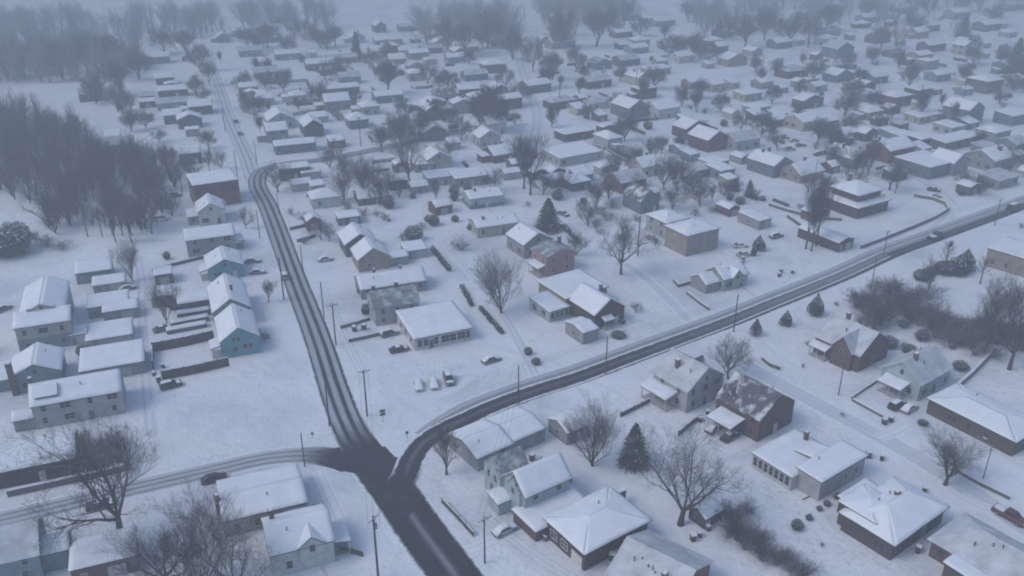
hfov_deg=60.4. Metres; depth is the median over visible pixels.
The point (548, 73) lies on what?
bare tree
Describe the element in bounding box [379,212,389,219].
bare shrub
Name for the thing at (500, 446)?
power line
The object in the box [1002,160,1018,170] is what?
bare tree
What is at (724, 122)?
evergreen shrub
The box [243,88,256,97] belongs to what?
garage
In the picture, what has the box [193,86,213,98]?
bare tree
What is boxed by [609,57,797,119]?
street
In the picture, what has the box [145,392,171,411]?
tyre ruts
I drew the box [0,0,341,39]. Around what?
woods
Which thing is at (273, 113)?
house
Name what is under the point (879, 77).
house
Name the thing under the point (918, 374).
house
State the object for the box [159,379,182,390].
parked car
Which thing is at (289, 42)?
bare tree
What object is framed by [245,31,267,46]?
bare tree
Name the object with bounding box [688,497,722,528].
garage
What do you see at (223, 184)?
brick building
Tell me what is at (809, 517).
evergreen shrub
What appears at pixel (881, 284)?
bare shrub
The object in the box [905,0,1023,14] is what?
woods
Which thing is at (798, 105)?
bare tree
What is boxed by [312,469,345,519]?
tyre ruts
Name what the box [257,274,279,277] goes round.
tyre ruts
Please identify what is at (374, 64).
house
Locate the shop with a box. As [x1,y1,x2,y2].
[395,300,473,350]
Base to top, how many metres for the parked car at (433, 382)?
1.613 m
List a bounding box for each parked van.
[153,214,169,221]
[1006,202,1021,211]
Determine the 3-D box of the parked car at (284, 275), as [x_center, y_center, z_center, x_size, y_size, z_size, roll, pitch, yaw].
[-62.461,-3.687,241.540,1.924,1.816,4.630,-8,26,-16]
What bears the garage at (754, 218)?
on the snow ground
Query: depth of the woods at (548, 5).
654.49 m
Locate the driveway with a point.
(670, 300)
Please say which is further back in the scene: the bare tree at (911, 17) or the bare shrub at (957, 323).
the bare tree at (911, 17)
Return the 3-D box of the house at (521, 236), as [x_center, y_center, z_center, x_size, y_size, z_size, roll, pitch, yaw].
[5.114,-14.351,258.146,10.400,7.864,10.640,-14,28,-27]
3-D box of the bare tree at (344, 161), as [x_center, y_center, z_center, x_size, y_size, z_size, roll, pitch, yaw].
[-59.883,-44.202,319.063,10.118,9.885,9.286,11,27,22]
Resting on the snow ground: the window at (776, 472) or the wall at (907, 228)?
the wall at (907, 228)
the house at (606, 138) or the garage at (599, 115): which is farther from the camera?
the garage at (599, 115)
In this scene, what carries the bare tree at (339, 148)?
on the snow ground
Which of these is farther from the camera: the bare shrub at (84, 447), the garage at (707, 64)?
the garage at (707, 64)
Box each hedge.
[277,78,311,96]
[286,98,322,115]
[327,105,344,121]
[371,156,396,163]
[416,85,432,88]
[430,244,451,271]
[459,284,473,306]
[479,305,504,333]
[561,223,580,242]
[603,146,629,157]
[622,117,657,122]
[630,127,645,134]
[772,198,788,205]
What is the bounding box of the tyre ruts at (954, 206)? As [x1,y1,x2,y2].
[940,197,962,216]
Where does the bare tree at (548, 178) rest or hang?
on the snow ground
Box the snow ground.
[0,0,1023,575]
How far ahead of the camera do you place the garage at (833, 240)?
260.69 m
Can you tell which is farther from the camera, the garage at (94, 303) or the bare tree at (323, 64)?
the bare tree at (323, 64)
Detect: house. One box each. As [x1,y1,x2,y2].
[0,342,66,395]
[0,429,79,488]
[0,516,71,575]
[11,368,125,432]
[12,275,74,351]
[34,63,60,77]
[77,87,101,101]
[96,135,134,154]
[136,51,170,64]
[137,91,154,97]
[154,72,173,85]
[155,96,187,110]
[156,84,188,97]
[162,108,182,124]
[176,110,202,129]
[176,273,251,326]
[177,143,202,164]
[179,98,212,114]
[183,222,244,257]
[185,193,225,225]
[198,245,243,280]
[209,303,260,359]
[210,30,230,42]
[213,463,308,536]
[225,25,251,36]
[237,45,262,57]
[237,81,257,91]
[252,65,277,79]
[253,55,271,66]
[255,93,274,105]
[255,118,288,142]
[257,33,280,42]
[261,503,350,575]
[263,105,295,127]
[270,12,290,22]
[272,136,316,154]
[273,49,298,60]
[277,161,310,180]
[280,87,308,102]
[298,113,323,136]
[303,57,334,70]
[306,187,341,209]
[314,92,350,110]
[319,82,359,93]
[325,52,358,63]
[336,70,360,82]
[337,222,377,257]
[343,30,364,43]
[344,109,368,129]
[350,100,380,114]
[350,236,408,272]
[352,187,384,205]
[353,265,427,299]
[362,43,388,58]
[365,281,420,325]
[371,19,386,32]
[371,61,394,72]
[371,89,403,103]
[372,35,402,44]
[381,39,399,52]
[381,119,415,139]
[386,53,406,64]
[397,22,427,31]
[404,59,424,71]
[404,65,423,81]
[405,48,429,59]
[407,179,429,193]
[411,95,447,110]
[411,157,434,172]
[417,99,444,120]
[418,43,442,53]
[418,120,446,141]
[419,144,452,168]
[421,167,458,186]
[424,30,437,39]
[428,36,451,46]
[431,87,459,99]
[443,52,465,62]
[444,95,470,113]
[447,166,489,187]
[448,44,467,52]
[453,82,483,96]
[458,41,478,51]
[460,68,488,81]
[461,186,504,209]
[464,88,482,104]
[467,212,519,237]
[471,125,500,148]
[476,141,515,163]
[479,58,506,73]
[479,114,507,133]
[483,445,572,515]
[486,36,504,45]
[488,81,507,94]
[495,90,522,109]
[505,158,532,169]
[505,221,553,258]
[511,484,652,570]
[518,77,551,93]
[527,235,576,277]
[528,269,609,322]
[541,140,603,166]
[542,95,576,109]
[543,171,567,188]
[544,37,575,49]
[553,125,595,141]
[562,172,591,191]
[568,282,625,330]
[578,73,611,89]
[583,96,607,108]
[586,56,612,69]
[592,130,624,152]
[603,529,714,575]
[604,167,647,193]
[608,28,632,37]
[610,94,648,118]
[611,53,640,66]
[622,11,641,20]
[622,181,660,213]
[623,68,649,85]
[624,42,649,53]
[626,35,650,45]
[626,84,657,99]
[629,152,661,176]
[640,63,670,74]
[640,348,725,413]
[645,208,689,238]
[646,98,681,119]
[648,16,675,26]
[664,217,720,256]
[668,50,694,63]
[671,116,709,137]
[681,76,702,89]
[682,161,709,176]
[687,124,727,152]
[690,260,749,293]
[698,154,729,163]
[701,79,727,92]
[703,36,724,44]
[705,161,736,179]
[706,371,795,441]
[707,39,728,52]
[711,27,733,37]
[717,51,748,66]
[725,128,761,150]
[732,87,762,101]
[733,22,744,35]
[741,102,772,113]
[742,45,762,56]
[745,12,762,19]
[746,146,793,177]
[750,77,773,89]
[751,428,868,501]
[761,113,786,126]
[766,37,792,49]
[774,64,807,78]
[779,156,825,183]
[783,111,820,131]
[791,92,824,108]
[795,9,821,18]
[804,80,828,92]
[808,311,891,372]
[813,32,837,45]
[815,25,841,35]
[817,113,840,127]
[821,39,854,58]
[821,58,848,71]
[821,173,891,218]
[822,66,853,82]
[825,142,868,168]
[837,476,949,560]
[839,125,855,139]
[850,77,876,89]
[850,88,879,101]
[851,20,871,28]
[851,105,884,120]
[853,124,879,141]
[854,12,879,22]
[864,33,890,43]
[866,70,889,83]
[866,135,916,163]
[876,344,953,400]
[877,89,913,106]
[881,10,898,20]
[882,47,905,57]
[888,4,914,13]
[888,129,913,137]
[889,119,910,129]
[894,147,969,179]
[903,108,942,124]
[904,84,931,99]
[905,48,933,61]
[905,131,936,144]
[906,26,929,38]
[915,38,946,51]
[915,57,939,69]
[916,20,940,31]
[923,68,951,81]
[926,383,1023,456]
[927,512,1023,575]
[929,130,978,149]
[932,119,966,133]
[941,96,985,122]
[943,7,971,19]
[950,38,975,55]
[954,35,968,39]
[964,144,1016,170]
[965,74,1004,93]
[969,140,996,151]
[971,19,1001,31]
[974,124,1012,141]
[977,167,1020,189]
[985,236,1023,276]
[990,59,1012,74]
[992,106,1023,125]
[994,135,1023,150]
[997,0,1023,10]
[997,28,1018,37]
[998,42,1023,51]
[998,72,1023,89]
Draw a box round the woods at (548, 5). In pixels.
[528,0,642,35]
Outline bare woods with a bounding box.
[0,86,190,235]
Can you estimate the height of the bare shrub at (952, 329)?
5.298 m
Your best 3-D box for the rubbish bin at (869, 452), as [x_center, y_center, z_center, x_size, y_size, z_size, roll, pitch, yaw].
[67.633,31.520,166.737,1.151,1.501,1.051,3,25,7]
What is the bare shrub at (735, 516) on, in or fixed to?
on the snow ground
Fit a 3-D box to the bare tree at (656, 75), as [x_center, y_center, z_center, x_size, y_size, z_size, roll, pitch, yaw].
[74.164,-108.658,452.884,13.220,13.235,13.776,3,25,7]
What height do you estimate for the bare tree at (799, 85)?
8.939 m
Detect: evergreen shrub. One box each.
[0,221,33,248]
[0,228,27,257]
[75,344,89,355]
[162,251,170,259]
[169,301,178,310]
[361,303,368,314]
[382,194,394,208]
[403,225,423,240]
[426,214,439,225]
[448,183,459,192]
[450,190,458,200]
[451,215,458,221]
[463,184,471,189]
[524,347,532,354]
[531,357,540,364]
[551,189,563,199]
[610,330,626,338]
[643,121,652,129]
[720,119,727,125]
[726,192,733,199]
[735,196,743,203]
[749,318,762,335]
[751,244,756,255]
[752,234,765,251]
[778,310,792,326]
[790,518,804,530]
[805,514,812,520]
[806,292,824,317]
[816,505,822,510]
[823,499,830,506]
[833,491,839,499]
[885,335,899,347]
[898,318,909,327]
[900,343,916,352]
[913,269,933,281]
[915,329,930,341]
[917,418,928,425]
[935,260,956,274]
[943,255,971,277]
[952,360,969,370]
[957,187,965,195]
[961,247,976,271]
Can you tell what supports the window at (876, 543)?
in the house at (891, 518)
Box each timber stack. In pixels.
[166,320,206,334]
[170,313,208,325]
[176,305,210,317]
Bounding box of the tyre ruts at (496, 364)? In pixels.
[435,356,514,378]
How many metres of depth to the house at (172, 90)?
438.42 m
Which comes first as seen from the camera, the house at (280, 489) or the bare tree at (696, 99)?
the house at (280, 489)
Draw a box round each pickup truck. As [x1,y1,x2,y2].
[927,231,945,240]
[991,503,1023,527]
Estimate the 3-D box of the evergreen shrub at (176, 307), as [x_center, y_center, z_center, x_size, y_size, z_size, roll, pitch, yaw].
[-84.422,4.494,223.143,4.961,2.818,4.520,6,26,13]
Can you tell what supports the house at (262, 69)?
on the snow ground
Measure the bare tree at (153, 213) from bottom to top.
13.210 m
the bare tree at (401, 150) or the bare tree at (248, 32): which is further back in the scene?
the bare tree at (248, 32)
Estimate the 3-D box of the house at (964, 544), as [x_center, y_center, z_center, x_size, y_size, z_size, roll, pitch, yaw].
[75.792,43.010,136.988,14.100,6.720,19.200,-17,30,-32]
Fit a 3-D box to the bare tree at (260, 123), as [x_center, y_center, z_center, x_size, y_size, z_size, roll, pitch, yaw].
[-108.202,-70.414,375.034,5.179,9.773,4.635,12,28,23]
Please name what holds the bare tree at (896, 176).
on the snow ground
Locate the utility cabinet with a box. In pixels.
[616,487,626,497]
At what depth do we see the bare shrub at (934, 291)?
227.88 m
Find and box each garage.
[12,69,25,77]
[68,323,87,345]
[68,525,138,575]
[74,256,113,284]
[78,338,145,376]
[85,317,133,346]
[86,289,129,318]
[91,272,126,293]
[101,297,138,320]
[104,128,121,137]
[138,97,156,108]
[150,285,172,308]
[152,265,173,284]
[158,194,171,209]
[163,80,178,84]
[181,54,190,61]
[184,125,199,136]
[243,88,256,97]
[254,89,266,93]
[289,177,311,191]
[300,166,321,179]
[303,210,321,230]
[306,50,317,57]
[307,179,325,190]
[308,110,328,122]
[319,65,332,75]
[326,134,345,148]
[334,209,360,225]
[350,96,356,103]
[387,175,408,190]
[391,157,409,171]
[397,46,408,54]
[399,239,428,259]
[410,37,420,43]
[422,57,437,64]
[427,197,452,215]
[445,136,461,150]
[451,80,462,86]
[499,167,522,179]
[526,165,546,180]
[537,35,549,43]
[544,164,566,173]
[547,409,590,445]
[564,316,599,344]
[568,101,587,115]
[568,165,594,180]
[573,94,588,102]
[591,108,607,121]
[593,161,615,176]
[596,122,613,131]
[611,21,622,27]
[614,40,628,49]
[640,16,650,20]
[646,186,660,196]
[651,57,668,64]
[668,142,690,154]
[676,113,692,120]
[680,147,700,162]
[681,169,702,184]
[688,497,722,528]
[701,60,714,68]
[715,199,740,216]
[718,172,739,186]
[722,107,741,119]
[724,77,739,88]
[729,150,749,164]
[737,208,772,229]
[745,107,766,120]
[766,107,787,114]
[774,83,788,93]
[790,77,807,87]
[792,39,805,45]
[797,222,854,252]
[800,204,829,221]
[809,51,823,59]
[820,159,840,173]
[829,131,853,143]
[844,32,855,40]
[847,63,856,69]
[866,45,880,52]
[870,116,889,126]
[878,125,899,137]
[880,102,900,114]
[882,165,907,180]
[884,19,897,26]
[893,39,905,46]
[897,58,911,64]
[911,100,927,110]
[913,140,932,150]
[924,103,941,111]
[930,87,942,95]
[933,15,943,20]
[954,85,973,95]
[955,77,965,85]
[955,179,981,195]
[958,116,979,129]
[976,50,990,58]
[980,41,991,48]
[1001,22,1007,27]
[1013,149,1023,162]
[1017,164,1023,177]
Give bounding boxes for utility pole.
[278,258,284,298]
[300,433,304,466]
[320,281,324,317]
[324,382,329,426]
[327,303,336,344]
[357,117,361,146]
[357,369,369,415]
[369,512,379,575]
[478,515,490,563]
[518,365,518,403]
[605,337,607,373]
[637,216,640,255]
[733,294,738,331]
[838,362,844,395]
[883,230,889,256]
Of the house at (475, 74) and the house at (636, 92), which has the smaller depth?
the house at (636, 92)
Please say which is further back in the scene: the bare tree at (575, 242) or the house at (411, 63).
the house at (411, 63)
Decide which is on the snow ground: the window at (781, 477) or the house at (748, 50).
the house at (748, 50)
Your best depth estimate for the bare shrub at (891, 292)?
229.05 m
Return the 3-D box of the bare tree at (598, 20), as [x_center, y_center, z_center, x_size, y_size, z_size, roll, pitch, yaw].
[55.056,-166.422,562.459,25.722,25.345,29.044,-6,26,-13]
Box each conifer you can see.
[350,31,362,59]
[533,197,564,235]
[615,422,651,474]
[729,178,740,192]
[743,179,753,197]
[952,15,973,36]
[1003,37,1023,73]
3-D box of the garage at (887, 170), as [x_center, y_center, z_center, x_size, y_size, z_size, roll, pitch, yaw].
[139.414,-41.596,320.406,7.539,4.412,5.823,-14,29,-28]
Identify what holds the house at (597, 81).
on the snow ground
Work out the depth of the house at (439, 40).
566.74 m
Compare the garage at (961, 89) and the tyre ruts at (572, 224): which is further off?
the garage at (961, 89)
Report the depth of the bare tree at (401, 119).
359.40 m
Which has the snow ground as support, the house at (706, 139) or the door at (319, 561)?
the house at (706, 139)
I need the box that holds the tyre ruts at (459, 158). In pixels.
[452,134,471,166]
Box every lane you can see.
[379,253,890,496]
[444,247,540,376]
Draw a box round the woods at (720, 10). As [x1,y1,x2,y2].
[681,0,916,36]
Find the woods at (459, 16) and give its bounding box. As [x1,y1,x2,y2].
[403,0,530,47]
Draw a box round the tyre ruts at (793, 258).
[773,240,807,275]
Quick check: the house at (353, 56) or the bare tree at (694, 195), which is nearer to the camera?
the bare tree at (694, 195)
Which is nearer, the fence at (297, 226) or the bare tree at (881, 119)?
the fence at (297, 226)
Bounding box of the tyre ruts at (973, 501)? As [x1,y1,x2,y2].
[956,492,994,513]
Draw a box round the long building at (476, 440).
[449,406,546,471]
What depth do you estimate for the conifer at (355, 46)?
525.62 m
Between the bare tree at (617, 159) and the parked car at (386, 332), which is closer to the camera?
the parked car at (386, 332)
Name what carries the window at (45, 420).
in the house at (55, 402)
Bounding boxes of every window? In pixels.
[13,473,21,481]
[20,558,28,564]
[21,570,29,575]
[22,382,27,388]
[38,327,48,333]
[40,406,46,411]
[42,417,48,423]
[59,401,70,408]
[64,412,75,419]
[106,393,117,399]
[111,404,117,410]
[192,248,199,253]
[202,218,208,222]
[214,272,221,276]
[224,236,230,240]
[254,518,260,525]
[286,560,292,568]
[417,340,421,347]
[423,339,428,345]
[434,337,438,343]
[441,334,449,342]
[450,333,455,340]
[457,331,465,339]
[550,529,556,541]
[561,538,567,551]
[596,549,603,558]
[613,541,619,549]
[714,376,721,385]
[753,456,757,466]
[758,459,762,469]
[763,462,767,472]
[768,466,773,475]
[773,469,778,479]
[779,472,783,482]
[784,476,789,485]
[848,523,859,535]
[873,538,885,551]
[906,387,911,393]
[909,533,914,542]
[933,514,940,525]
[936,548,944,558]
[947,413,957,423]
[965,422,970,430]
[982,431,988,438]
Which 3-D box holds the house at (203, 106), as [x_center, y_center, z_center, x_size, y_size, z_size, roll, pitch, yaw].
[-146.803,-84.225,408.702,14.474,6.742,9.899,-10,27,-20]
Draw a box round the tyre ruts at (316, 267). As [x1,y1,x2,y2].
[305,263,328,271]
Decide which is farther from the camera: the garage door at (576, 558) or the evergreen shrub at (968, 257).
the evergreen shrub at (968, 257)
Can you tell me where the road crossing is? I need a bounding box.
[337,447,418,520]
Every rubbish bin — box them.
[155,375,161,383]
[351,325,356,331]
[361,323,366,330]
[529,452,535,461]
[609,550,615,561]
[690,532,696,541]
[697,530,701,537]
[706,523,711,531]
[866,449,872,458]
[880,454,884,460]
[881,417,888,424]
[888,415,894,422]
[915,543,922,553]
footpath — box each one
[26,480,46,503]
[85,419,95,439]
[317,565,330,575]
[615,323,632,337]
[703,404,714,410]
[740,287,755,296]
[871,365,881,371]
[921,537,931,545]
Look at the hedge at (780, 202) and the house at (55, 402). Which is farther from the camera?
the hedge at (780, 202)
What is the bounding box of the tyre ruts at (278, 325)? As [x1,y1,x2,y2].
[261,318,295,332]
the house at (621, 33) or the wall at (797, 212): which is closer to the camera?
the wall at (797, 212)
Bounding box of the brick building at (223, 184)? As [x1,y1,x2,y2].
[186,168,240,205]
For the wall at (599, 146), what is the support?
on the snow ground
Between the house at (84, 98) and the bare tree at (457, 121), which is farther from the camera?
the house at (84, 98)
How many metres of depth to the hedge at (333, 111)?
402.37 m
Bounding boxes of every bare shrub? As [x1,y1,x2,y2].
[4,239,34,254]
[25,230,50,241]
[31,231,60,249]
[49,237,76,250]
[79,432,93,451]
[85,432,108,448]
[87,438,112,457]
[88,446,116,468]
[97,435,132,462]
[98,425,126,447]
[104,429,132,451]
[110,445,136,463]
[115,454,135,473]
[259,330,274,340]
[301,236,308,243]
[342,203,355,209]
[358,205,371,218]
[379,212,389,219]
[398,230,407,239]
[416,220,427,228]
[443,233,471,250]
[575,198,587,210]
[591,217,602,227]
[594,202,609,214]
[599,207,619,220]
[602,196,623,207]
[626,214,643,221]
[648,234,664,246]
[690,207,700,215]
[705,205,717,212]
[713,493,733,520]
[714,515,740,542]
[715,510,755,532]
[719,516,751,541]
[720,511,750,535]
[721,497,734,517]
[724,503,747,519]
[726,520,773,552]
[730,494,764,519]
[730,496,756,521]
[737,536,755,550]
[739,530,776,561]
[740,515,774,553]
[741,526,769,541]
[746,521,777,556]
[752,536,782,567]
[754,542,791,573]
[761,540,804,567]
[776,554,799,574]
[777,545,805,564]
[778,553,808,575]
[796,552,827,575]
[838,286,876,308]
[842,287,875,308]
[848,138,858,144]
[851,289,879,310]
[851,311,890,331]
[852,294,884,320]
[855,305,894,326]
[865,274,899,292]
[865,277,890,291]
[865,310,900,329]
[867,302,903,327]
[876,284,902,296]
[879,274,908,297]
[888,277,911,291]
[894,284,931,303]
[897,301,923,328]
[899,309,921,323]
[901,301,934,320]
[903,284,928,304]
[907,280,936,298]
[912,299,950,315]
[913,307,954,328]
[914,303,939,321]
[916,299,949,319]
[918,297,961,313]
[918,309,962,343]
[919,316,949,337]
[920,310,964,334]
[923,280,950,299]
[924,310,966,334]
[926,326,978,349]
[928,312,959,331]
[941,308,967,325]
[941,318,968,343]
[944,324,986,347]
[951,317,979,332]
[954,314,972,325]
[966,315,1005,341]
[966,336,995,357]
[967,312,985,327]
[969,172,987,181]
[974,176,993,186]
[977,340,1016,362]
[995,329,1023,351]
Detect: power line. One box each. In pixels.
[330,310,365,374]
[359,375,379,521]
[478,364,522,514]
[483,517,576,575]
[519,336,606,365]
[605,297,740,337]
[888,198,1001,226]
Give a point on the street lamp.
(988, 457)
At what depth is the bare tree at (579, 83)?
436.64 m
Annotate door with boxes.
[38,470,46,480]
[71,337,76,345]
[80,277,85,283]
[88,409,95,418]
[93,310,98,317]
[97,286,101,292]
[107,563,127,575]
[110,283,120,290]
[112,336,124,342]
[121,310,133,317]
[121,367,131,376]
[159,277,169,284]
[233,270,237,277]
[299,185,306,191]
[310,223,318,229]
[311,173,318,179]
[316,557,323,565]
[349,217,357,223]
[416,250,425,257]
[429,339,433,348]
[441,208,447,214]
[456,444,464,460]
[511,174,516,179]
[571,548,581,569]
[576,428,587,440]
[615,315,618,323]
[702,395,706,405]
[731,209,737,216]
[764,221,770,228]
[773,422,777,432]
[845,242,851,249]
[920,525,926,538]
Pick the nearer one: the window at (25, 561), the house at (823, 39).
the window at (25, 561)
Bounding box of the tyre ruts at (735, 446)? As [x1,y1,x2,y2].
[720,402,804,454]
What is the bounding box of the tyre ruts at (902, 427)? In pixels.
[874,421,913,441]
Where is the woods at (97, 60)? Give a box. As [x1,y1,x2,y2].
[0,13,154,83]
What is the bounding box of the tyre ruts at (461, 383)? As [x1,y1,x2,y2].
[415,375,475,402]
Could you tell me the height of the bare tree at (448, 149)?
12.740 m
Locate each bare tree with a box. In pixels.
[0,406,162,560]
[32,187,65,205]
[32,199,76,233]
[34,37,81,79]
[75,199,88,236]
[76,68,109,103]
[83,32,127,64]
[86,56,133,88]
[93,205,103,236]
[93,474,265,575]
[98,78,127,111]
[99,207,119,242]
[102,517,206,575]
[104,238,140,280]
[110,40,158,79]
[112,198,136,242]
[113,88,135,113]
[118,107,139,130]
[133,108,155,128]
[135,195,162,233]
[137,52,155,68]
[143,279,182,322]
[146,24,179,51]
[149,128,168,141]
[155,182,181,215]
[158,170,170,209]
[168,147,177,165]
[169,28,198,51]
[172,487,285,575]
[174,160,182,191]
[180,158,202,173]
[184,41,208,71]
[185,72,206,91]
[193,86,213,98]
[194,129,216,148]
[198,58,217,86]
[198,146,213,170]
[210,148,226,168]
[229,74,246,88]
[231,25,259,44]
[234,205,256,228]
[235,87,247,101]
[237,96,250,111]
[239,69,254,81]
[239,92,269,118]
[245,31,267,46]
[249,57,259,66]
[253,114,263,131]
[254,95,266,111]
[255,72,272,87]
[257,23,283,47]
[257,160,299,191]
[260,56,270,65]
[261,279,277,302]
[265,68,272,85]
[268,66,292,91]
[277,34,298,48]
[286,18,312,39]
[290,98,303,107]
[295,209,316,220]
[297,24,335,47]
[297,53,305,64]
[301,217,331,239]
[305,78,330,101]
[312,59,335,79]
[314,142,336,167]
[319,36,333,49]
[319,223,339,241]
[323,163,355,199]
[326,137,347,157]
[327,22,345,46]
[328,54,351,70]
[332,64,345,75]
[336,154,357,173]
[341,152,379,189]
[343,87,361,99]
[357,49,379,67]
[357,153,390,184]
[360,173,392,206]
[365,122,392,151]
[371,55,404,89]
[372,163,399,194]
[377,39,395,57]
[383,111,428,180]
[384,110,418,141]
[388,176,405,197]
[394,97,416,116]
[411,105,438,129]
[417,60,436,83]
[421,420,463,474]
[425,97,449,112]
[429,178,441,198]
[431,71,448,87]
[432,135,459,154]
[434,17,458,49]
[434,65,463,87]
[438,103,460,122]
[446,14,484,48]
[447,115,472,139]
[459,48,475,64]
[464,81,505,122]
[469,249,527,312]
[473,166,505,186]
[474,28,492,47]
[475,82,511,123]
[476,6,504,47]
[493,65,517,85]
[499,24,527,59]
[503,130,547,188]
[507,111,522,124]
[510,81,532,102]
[510,131,554,195]
[520,35,543,71]
[524,168,559,194]
[538,64,558,78]
[539,50,565,79]
[543,103,561,127]
[544,5,576,41]
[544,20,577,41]
[547,165,580,190]
[558,75,563,87]
[558,387,640,466]
[565,45,587,71]
[565,230,592,255]
[575,77,584,93]
[576,62,591,76]
[576,200,603,226]
[577,7,616,46]
[580,103,596,119]
[585,180,611,208]
[594,172,624,199]
[595,208,663,274]
[597,4,625,30]
[600,149,625,171]
[601,164,619,173]
[606,91,622,108]
[609,110,640,141]
[612,63,627,81]
[613,142,642,167]
[615,1,633,15]
[624,409,756,528]
[629,18,652,34]
[629,171,651,186]
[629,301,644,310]
[635,78,651,100]
[640,137,667,154]
[644,65,667,85]
[648,152,684,189]
[653,135,669,152]
[656,34,687,53]
[657,21,674,39]
[657,185,686,209]
[663,153,697,189]
[668,35,687,50]
[672,134,690,143]
[674,84,691,105]
[677,1,701,21]
[678,176,714,206]
[681,170,716,187]
[682,31,708,52]
[688,90,704,111]
[689,186,708,199]
[691,76,712,96]
[694,40,723,59]
[694,42,708,58]
[707,185,715,197]
[708,333,760,378]
[709,91,733,111]
[710,179,732,195]
[713,14,735,38]
[727,15,759,46]
[730,178,744,191]
[733,113,747,130]
[740,185,762,199]
[747,52,766,71]
[747,108,780,136]
[754,4,783,39]
[755,66,767,77]
[761,84,782,101]
[765,133,787,149]
[766,124,779,134]
[767,10,812,38]
[767,57,785,70]
[789,102,805,112]
[793,80,808,93]
[795,165,826,191]
[799,14,825,47]
[799,53,808,62]
[801,58,825,78]
[803,175,836,248]
[808,117,834,138]
[809,121,833,141]
[809,181,843,251]
[812,171,836,246]
[812,173,841,191]
[814,1,850,25]
[818,124,843,143]
[820,142,846,159]
[829,130,853,145]
[831,90,863,115]
[834,160,871,181]
[836,113,866,127]
[841,51,859,69]
[841,76,867,95]
[847,146,866,175]
[849,65,870,79]
[856,0,878,12]
[856,136,887,174]
[863,45,885,63]
[865,89,885,106]
[866,25,893,46]
[866,282,906,328]
[868,113,891,126]
[872,158,923,189]
[884,104,899,119]
[886,21,908,47]
[891,160,907,193]
[892,48,907,67]
[896,58,925,85]
[897,8,931,27]
[914,86,933,111]
[916,422,995,485]
[920,255,946,289]
[921,0,941,15]
[938,241,954,275]
[939,91,947,105]
[948,14,964,37]
[948,102,959,120]
[951,167,974,180]
[957,62,972,76]
[958,0,975,6]
[958,65,975,78]
[964,43,985,63]
[965,247,1023,370]
[969,34,981,45]
[972,180,990,195]
[973,127,988,140]
[976,255,993,283]
[978,3,1007,19]
[980,277,1023,352]
[992,90,1009,103]
[993,46,1012,59]
[1002,70,1023,90]
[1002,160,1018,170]
[1007,139,1023,167]
[1010,55,1023,74]
[1012,57,1020,71]
[1018,78,1023,92]
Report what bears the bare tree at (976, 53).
on the snow ground
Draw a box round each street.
[202,49,259,181]
[415,142,462,187]
[509,44,544,162]
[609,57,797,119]
[735,361,1023,538]
[796,137,963,229]
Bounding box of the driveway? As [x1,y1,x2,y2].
[622,263,694,321]
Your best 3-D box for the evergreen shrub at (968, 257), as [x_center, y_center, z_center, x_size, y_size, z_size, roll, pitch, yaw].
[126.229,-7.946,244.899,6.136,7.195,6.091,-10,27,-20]
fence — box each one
[151,330,213,351]
[151,345,153,369]
[152,255,203,271]
[161,356,229,379]
[290,224,304,230]
[297,234,315,242]
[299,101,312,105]
[339,545,362,556]
[441,497,473,536]
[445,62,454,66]
[620,398,649,416]
[678,414,701,434]
[953,57,967,61]
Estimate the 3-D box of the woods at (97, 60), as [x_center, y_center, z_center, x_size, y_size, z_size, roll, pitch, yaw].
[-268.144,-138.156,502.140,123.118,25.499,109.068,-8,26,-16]
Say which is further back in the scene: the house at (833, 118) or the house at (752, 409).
the house at (833, 118)
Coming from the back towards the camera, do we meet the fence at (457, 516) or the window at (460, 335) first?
the window at (460, 335)
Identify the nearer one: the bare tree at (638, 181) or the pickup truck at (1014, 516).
the pickup truck at (1014, 516)
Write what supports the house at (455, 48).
on the snow ground
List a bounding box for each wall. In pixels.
[6,464,132,496]
[340,316,370,328]
[348,331,379,342]
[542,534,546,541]
[592,144,626,161]
[673,278,689,286]
[686,290,709,309]
[761,356,780,369]
[768,202,841,220]
[787,214,801,225]
[807,78,818,82]
[851,379,877,398]
[852,398,882,417]
[860,193,948,248]
[876,165,885,169]
[957,345,996,384]
[957,469,1010,499]
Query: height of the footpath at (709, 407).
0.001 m
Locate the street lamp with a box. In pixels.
[983,436,992,478]
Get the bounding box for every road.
[0,446,350,525]
[247,125,478,464]
[351,445,486,575]
[413,194,1023,444]
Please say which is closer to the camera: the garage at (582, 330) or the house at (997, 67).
the garage at (582, 330)
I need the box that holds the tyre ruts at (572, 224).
[562,217,628,264]
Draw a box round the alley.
[132,255,161,437]
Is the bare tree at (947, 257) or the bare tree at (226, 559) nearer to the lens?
the bare tree at (226, 559)
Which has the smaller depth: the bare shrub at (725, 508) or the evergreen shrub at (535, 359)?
the bare shrub at (725, 508)
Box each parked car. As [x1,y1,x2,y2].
[0,304,12,312]
[85,497,117,511]
[118,284,136,289]
[152,324,171,332]
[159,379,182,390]
[168,191,181,196]
[200,472,227,485]
[244,257,260,263]
[248,268,265,274]
[281,271,288,279]
[317,255,333,262]
[379,327,399,337]
[388,344,409,353]
[413,378,423,391]
[428,377,438,389]
[443,370,454,385]
[481,355,501,364]
[491,521,518,538]
[557,210,569,216]
[704,422,723,434]
[719,429,739,442]
[732,242,748,248]
[736,251,751,256]
[768,231,783,238]
[783,146,795,150]
[788,138,799,141]
[795,143,806,146]
[813,150,823,155]
[887,398,906,411]
[899,402,918,414]
[926,186,940,192]
[927,193,941,197]

